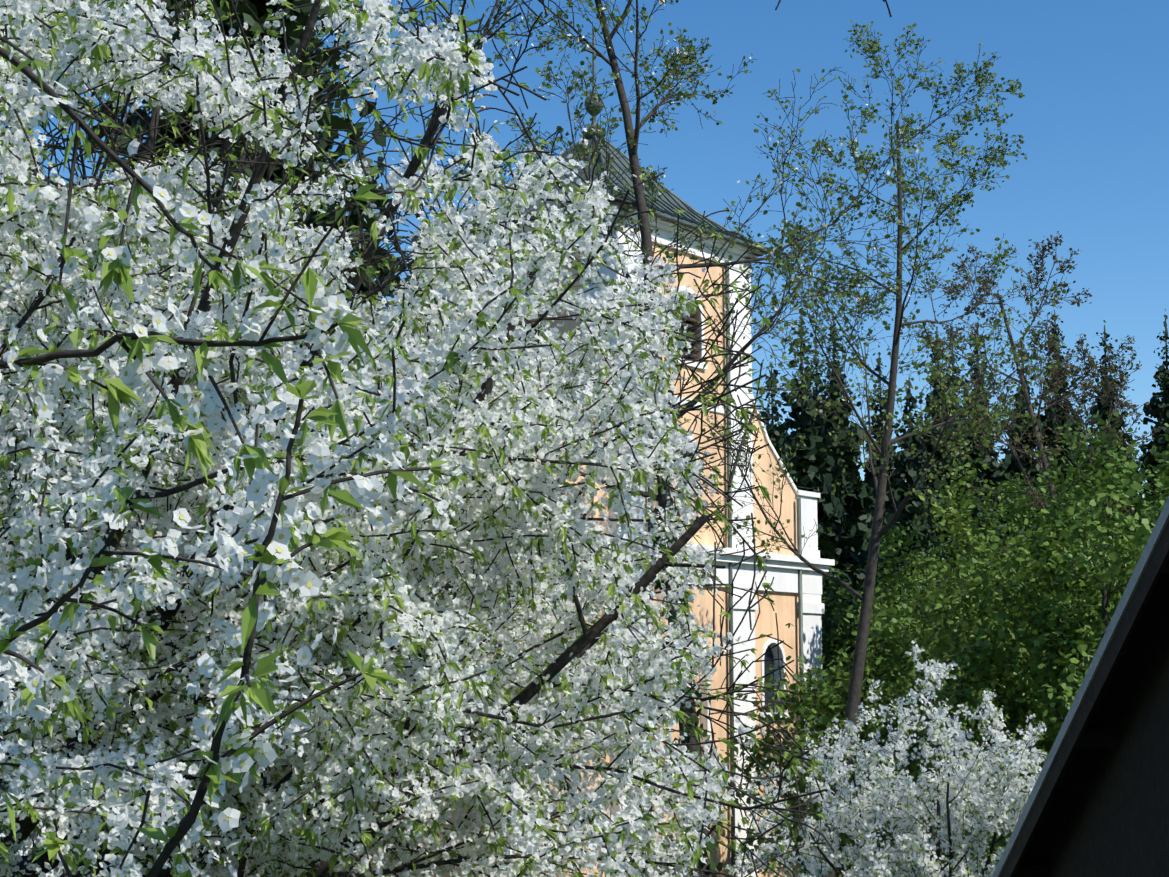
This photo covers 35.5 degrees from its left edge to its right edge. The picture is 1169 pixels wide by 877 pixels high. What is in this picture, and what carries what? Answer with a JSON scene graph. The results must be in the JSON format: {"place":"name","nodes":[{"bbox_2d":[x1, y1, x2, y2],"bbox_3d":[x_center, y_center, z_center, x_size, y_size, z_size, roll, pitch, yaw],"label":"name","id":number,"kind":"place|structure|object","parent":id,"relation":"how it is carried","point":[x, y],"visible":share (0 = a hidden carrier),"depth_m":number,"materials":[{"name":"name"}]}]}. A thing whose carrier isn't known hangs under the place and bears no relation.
{"place":"outdoors","nodes":[
{"label":"outdoors","id":0,"kind":"place"},
{"bbox_2d":[0,0,1168,497],"label":"sky","id":1,"kind":"structure","parent":0,"point":[1092,117],"materials":[{"name":"blue"}]},
{"bbox_2d":[838,830,1001,871],"bbox_3d":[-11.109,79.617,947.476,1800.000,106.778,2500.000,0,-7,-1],"label":"terrain","id":2,"kind":"structure","parent":0,"point":[883,836],"depth_m":87.63,"materials":[{"name":"green plant"}]},
{"bbox_2d":[0,539,277,876],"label":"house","id":3,"kind":"structure","parent":2,"relation":"on","point":[31,846],"depth_m":29.29,"materials":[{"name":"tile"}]},
{"bbox_2d":[66,0,449,871],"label":"pine tree","id":4,"kind":"object","parent":2,"relation":"on","point":[258,8],"visible":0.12,"depth_m":29.09,"materials":[{"name":"green plant"}]},
{"bbox_2d":[0,0,891,876],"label":"cherry blossom tree","id":5,"kind":"object","parent":2,"relation":"on","point":[334,630],"visible":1,"depth_m":7.31,"materials":[{"name":"white plant"}]},
{"bbox_2d":[78,31,834,876],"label":"church","id":6,"kind":"structure","parent":2,"relation":"on","point":[796,595],"depth_m":48.33,"materials":[{"name":"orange paint"}]},
{"bbox_2d":[428,0,937,876],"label":"tall tree","id":7,"kind":"object","parent":2,"relation":"on","point":[632,134],"visible":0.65,"depth_m":27.96,"materials":[{"name":"green plant"}]},
{"bbox_2d":[759,355,822,547],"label":"spruce tree","id":8,"kind":"object","parent":2,"relation":"on","point":[775,432],"visible":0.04,"depth_m":80.58,"materials":[{"name":"green plant"}]},
{"bbox_2d":[809,339,827,418],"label":"spruce tree","id":9,"kind":"object","parent":2,"relation":"on","point":[816,363],"depth_m":103.34,"materials":[{"name":"green plant"}]},
{"bbox_2d":[776,302,867,646],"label":"spruce tree","id":10,"kind":"object","parent":2,"relation":"on","point":[812,462],"visible":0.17,"depth_m":83.72,"materials":[{"name":"green plant"}]},
{"bbox_2d":[810,311,886,846],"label":"spruce tree","id":11,"kind":"object","parent":2,"relation":"on","point":[856,504],"visible":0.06,"depth_m":87.86,"materials":[{"name":"green plant"}]},
{"bbox_2d":[635,17,1067,876],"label":"tall tree","id":12,"kind":"object","parent":2,"relation":"on","point":[877,533],"visible":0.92,"depth_m":39.83,"materials":[{"name":"green plant"}]},
{"bbox_2d":[711,596,1021,876],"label":"bush","id":13,"kind":"object","parent":2,"relation":"on","point":[824,707],"visible":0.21,"depth_m":42.50,"materials":[{"name":"green plant"}]},
{"bbox_2d":[821,557,932,875],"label":"bush","id":14,"kind":"object","parent":2,"relation":"on","point":[828,620],"visible":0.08,"depth_m":57.54,"materials":[{"name":"green plant"}]},
{"bbox_2d":[858,345,905,581],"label":"spruce tree","id":15,"kind":"object","parent":2,"relation":"on","point":[868,478],"visible":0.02,"depth_m":98.70,"materials":[{"name":"green plant"}]},
{"bbox_2d":[725,640,1048,876],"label":"cherry tree","id":16,"kind":"object","parent":2,"relation":"on","point":[947,822],"visible":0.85,"depth_m":23.97,"materials":[{"name":"white plant"}]},
{"bbox_2d":[876,364,949,870],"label":"spruce tree","id":17,"kind":"object","parent":2,"relation":"on","point":[908,465],"visible":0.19,"depth_m":82.08,"materials":[{"name":"green plant"}]},
{"bbox_2d":[822,520,1009,873],"bbox_3d":[9.262,9.558,55.161,9.312,14.762,10.028,6,-9,-38],"label":"bush","id":18,"kind":"object","parent":2,"relation":"on","point":[897,576],"visible":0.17,"depth_m":55.34,"materials":[{"name":"green plant"}]},
{"bbox_2d":[856,535,977,661],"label":"bush","id":19,"kind":"object","parent":2,"relation":"on","point":[956,547],"visible":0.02,"depth_m":65.88,"materials":[{"name":"green plant"}]},
{"bbox_2d":[794,526,1077,876],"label":"bush","id":20,"kind":"object","parent":2,"relation":"on","point":[968,621],"visible":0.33,"depth_m":39.55,"materials":[{"name":"green plant"}]},
{"bbox_2d":[915,319,990,579],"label":"spruce tree","id":21,"kind":"object","parent":2,"relation":"on","point":[929,446],"visible":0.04,"depth_m":88.16,"materials":[{"name":"green plant"}]},
{"bbox_2d":[943,350,967,458],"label":"spruce tree","id":22,"kind":"object","parent":2,"relation":"on","point":[949,381],"depth_m":107.36,"materials":[{"name":"green plant"}]},
{"bbox_2d":[954,317,1024,585],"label":"spruce tree","id":23,"kind":"object","parent":2,"relation":"on","point":[993,472],"visible":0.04,"depth_m":92.30,"materials":[{"name":"green plant"}]},
{"bbox_2d":[846,454,1151,807],"bbox_3d":[12.030,8.192,48.535,8.620,15.636,8.621,-4,-8,25],"label":"bush","id":24,"kind":"object","parent":2,"relation":"on","point":[958,527],"visible":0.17,"depth_m":48.79,"materials":[{"name":"green plant"}]},
{"bbox_2d":[1000,330,1064,572],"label":"spruce tree","id":25,"kind":"object","parent":2,"relation":"on","point":[1013,467],"depth_m":98.35,"materials":[{"name":"green plant"}]},
{"bbox_2d":[965,469,1110,602],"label":"bush","id":26,"kind":"object","parent":2,"relation":"on","point":[1022,510],"visible":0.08,"depth_m":73.66,"materials":[{"name":"green plant"}]},
{"bbox_2d":[914,231,1164,602],"bbox_3d":[14.363,4.715,52.726,8.723,23.323,10.039,0,-7,-1],"label":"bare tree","id":27,"kind":"object","parent":2,"relation":"on","point":[1085,386],"visible":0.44,"depth_m":54.34,"materials":[{"name":"green plant"}]},
{"bbox_2d":[945,469,1154,873],"bbox_3d":[10.614,7.436,35.861,7.078,13.561,7.292,-3,-8,24],"label":"bush","id":28,"kind":"object","parent":2,"relation":"on","point":[1065,657],"visible":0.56,"depth_m":36.87,"materials":[{"name":"green plant"}]},
{"bbox_2d":[945,410,1168,738],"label":"bush","id":29,"kind":"object","parent":2,"relation":"on","point":[1109,469],"visible":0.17,"depth_m":48.11,"materials":[{"name":"green plant"}]},
{"bbox_2d":[1035,304,1089,506],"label":"spruce tree","id":30,"kind":"object","parent":2,"relation":"on","point":[1052,432],"visible":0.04,"depth_m":104.56,"materials":[{"name":"green plant"}]},
{"bbox_2d":[992,496,1168,876],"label":"house","id":31,"kind":"structure","parent":2,"relation":"on","point":[1097,804],"depth_m":17.19,"materials":[{"name":"grey wood"}]},
{"bbox_2d":[1029,461,1168,718],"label":"bush","id":32,"kind":"object","parent":2,"relation":"on","point":[1152,515],"visible":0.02,"depth_m":42.30,"materials":[{"name":"green plant"}]},
{"bbox_2d":[1069,320,1145,569],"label":"spruce tree","id":33,"kind":"object","parent":2,"relation":"on","point":[1104,408],"visible":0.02,"depth_m":96.93,"materials":[{"name":"green plant"}]},
{"bbox_2d":[1136,309,1168,507],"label":"spruce tree","id":34,"kind":"object","parent":2,"relation":"on","point":[1157,408],"visible":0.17,"depth_m":98.97,"materials":[{"name":"green plant"}]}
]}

